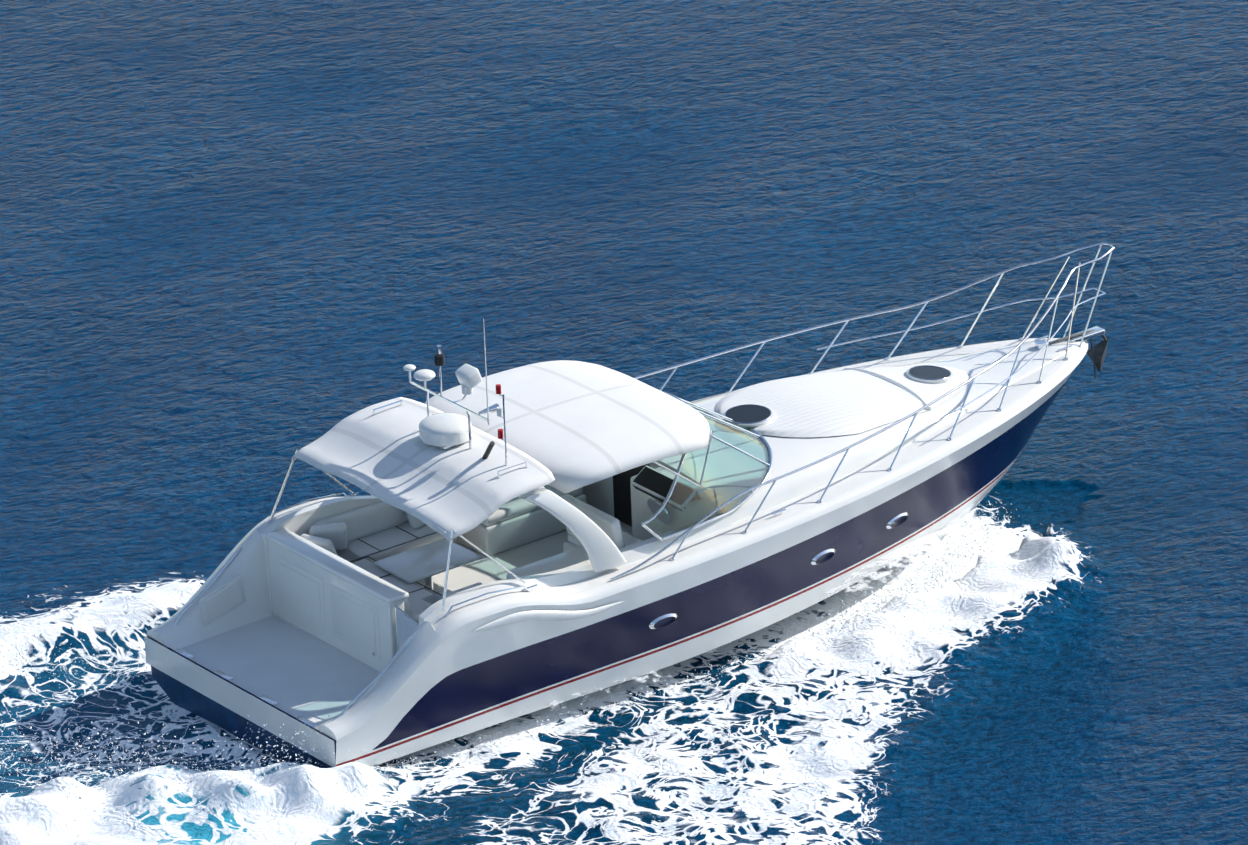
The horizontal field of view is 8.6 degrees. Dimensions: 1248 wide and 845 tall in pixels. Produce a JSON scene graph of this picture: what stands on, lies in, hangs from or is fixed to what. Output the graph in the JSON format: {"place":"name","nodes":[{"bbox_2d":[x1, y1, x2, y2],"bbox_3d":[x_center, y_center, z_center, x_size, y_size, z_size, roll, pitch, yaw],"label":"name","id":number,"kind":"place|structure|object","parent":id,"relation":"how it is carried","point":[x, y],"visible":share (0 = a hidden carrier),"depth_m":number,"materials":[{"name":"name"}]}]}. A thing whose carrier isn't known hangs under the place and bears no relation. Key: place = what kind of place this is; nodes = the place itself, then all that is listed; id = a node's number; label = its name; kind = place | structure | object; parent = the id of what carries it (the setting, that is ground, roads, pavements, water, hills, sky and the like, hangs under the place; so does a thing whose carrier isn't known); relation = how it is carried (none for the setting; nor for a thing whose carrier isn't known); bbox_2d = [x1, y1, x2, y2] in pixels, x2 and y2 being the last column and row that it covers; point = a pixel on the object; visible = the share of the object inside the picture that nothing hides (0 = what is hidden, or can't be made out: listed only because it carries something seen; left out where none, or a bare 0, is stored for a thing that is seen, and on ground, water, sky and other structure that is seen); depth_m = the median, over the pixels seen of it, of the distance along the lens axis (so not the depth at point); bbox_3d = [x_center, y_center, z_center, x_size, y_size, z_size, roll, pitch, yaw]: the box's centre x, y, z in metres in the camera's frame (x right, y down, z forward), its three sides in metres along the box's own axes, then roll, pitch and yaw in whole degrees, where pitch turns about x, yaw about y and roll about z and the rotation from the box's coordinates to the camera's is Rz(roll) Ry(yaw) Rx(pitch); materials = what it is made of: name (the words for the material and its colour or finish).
{"place":"outdoors","nodes":[
{"label":"outdoors","id":0,"kind":"place"},
{"bbox_2d":[0,0,1247,844],"bbox_3d":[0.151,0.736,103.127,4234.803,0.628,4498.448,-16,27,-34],"label":"sea","id":1,"kind":"structure","parent":0,"point":[249,249],"depth_m":108.51,"materials":[{"name":"liquid"}]},
{"bbox_2d":[0,501,1016,811],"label":"sea spray","id":2,"kind":"object","parent":1,"relation":"on","point":[480,737],"depth_m":96.32,"materials":[{"name":"white liquid"}]},
{"bbox_2d":[144,364,1078,767],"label":"hull","id":3,"kind":"object","parent":1,"relation":"on","point":[464,680],"visible":0.4,"depth_m":97.00,"materials":[{"name":"white"}]},
{"bbox_2d":[472,601,623,631],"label":"side mouldings","id":4,"kind":"object","parent":3,"relation":"on","point":[538,615],"visible":0.46,"depth_m":95.83,"materials":[{"name":"white plastic"}]},
{"bbox_2d":[146,338,1087,739],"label":"deck","id":5,"kind":"structure","parent":3,"relation":"on","point":[252,644],"depth_m":97.87,"materials":[{"name":"white plastic"}]},
{"bbox_2d":[395,605,424,660],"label":"gate frame","id":6,"kind":"object","parent":5,"relation":"attached to","point":[408,616],"visible":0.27,"depth_m":95.79,"materials":[{"name":"silver metal"}]},
{"bbox_2d":[396,608,418,649],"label":"transom gate","id":7,"kind":"structure","parent":6,"relation":"in","point":[407,627],"depth_m":95.77,"materials":[{"name":"grey plastic"}]},
{"bbox_2d":[175,463,722,727],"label":"cockpit interior","id":8,"kind":"object","parent":5,"relation":"on","point":[343,582],"visible":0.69,"depth_m":97.51,"materials":[{"name":"plastic"}]},
{"bbox_2d":[269,431,713,610],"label":"canopy supports","id":9,"kind":"object","parent":8,"relation":"on","point":[436,525],"visible":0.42,"depth_m":97.05,"materials":[{"name":"silver metal"}]},
{"bbox_2d":[518,486,626,571],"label":"radar arch","id":10,"kind":"structure","parent":5,"relation":"on","point":[603,552],"depth_m":96.30,"materials":[{"name":"white plastic"}]},
{"bbox_2d":[372,318,527,477],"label":"radar equipment","id":11,"kind":"object","parent":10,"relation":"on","point":[445,430],"visible":0.98,"depth_m":96.53,"materials":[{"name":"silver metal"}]},
{"bbox_2d":[291,360,709,541],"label":"canvas","id":12,"kind":"object","parent":10,"relation":"on","point":[572,425],"visible":0.92,"depth_m":96.98,"materials":[{"name":"white fabric"}]},
{"bbox_2d":[174,242,1113,715],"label":"rails","id":13,"kind":"object","parent":5,"relation":"on","point":[914,414],"visible":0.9,"depth_m":101.20,"materials":[{"name":"silver metal"}]},
{"bbox_2d":[641,389,772,541],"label":"windshield frame","id":14,"kind":"object","parent":5,"relation":"on","point":[668,496],"visible":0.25,"depth_m":98.05,"materials":[{"name":"silver metal"}]},
{"bbox_2d":[645,402,769,536],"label":"windshield","id":15,"kind":"object","parent":14,"relation":"in","point":[741,433],"visible":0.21,"depth_m":98.12,"materials":[{"name":"clear glass"}]},
{"bbox_2d":[715,366,968,436],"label":"sunpad","id":16,"kind":"object","parent":5,"relation":"on","point":[839,403],"visible":0.79,"depth_m":100.20,"materials":[{"name":"white fabric"}]},
{"bbox_2d":[649,512,908,628],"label":"portholes","id":17,"kind":"object","parent":3,"relation":"attached to","point":[813,561],"visible":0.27,"depth_m":98.62,"materials":[{"name":"silver metal"}]},
{"bbox_2d":[465,517,983,738],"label":"sea foam","id":18,"kind":"structure","parent":1,"relation":"on","point":[910,550],"depth_m":99.78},
{"bbox_2d":[723,326,1108,437],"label":"deck fittings","id":19,"kind":"object","parent":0,"point":[749,415],"visible":0.71,"depth_m":101.15,"materials":[{"name":"silver metal"}]}
]}

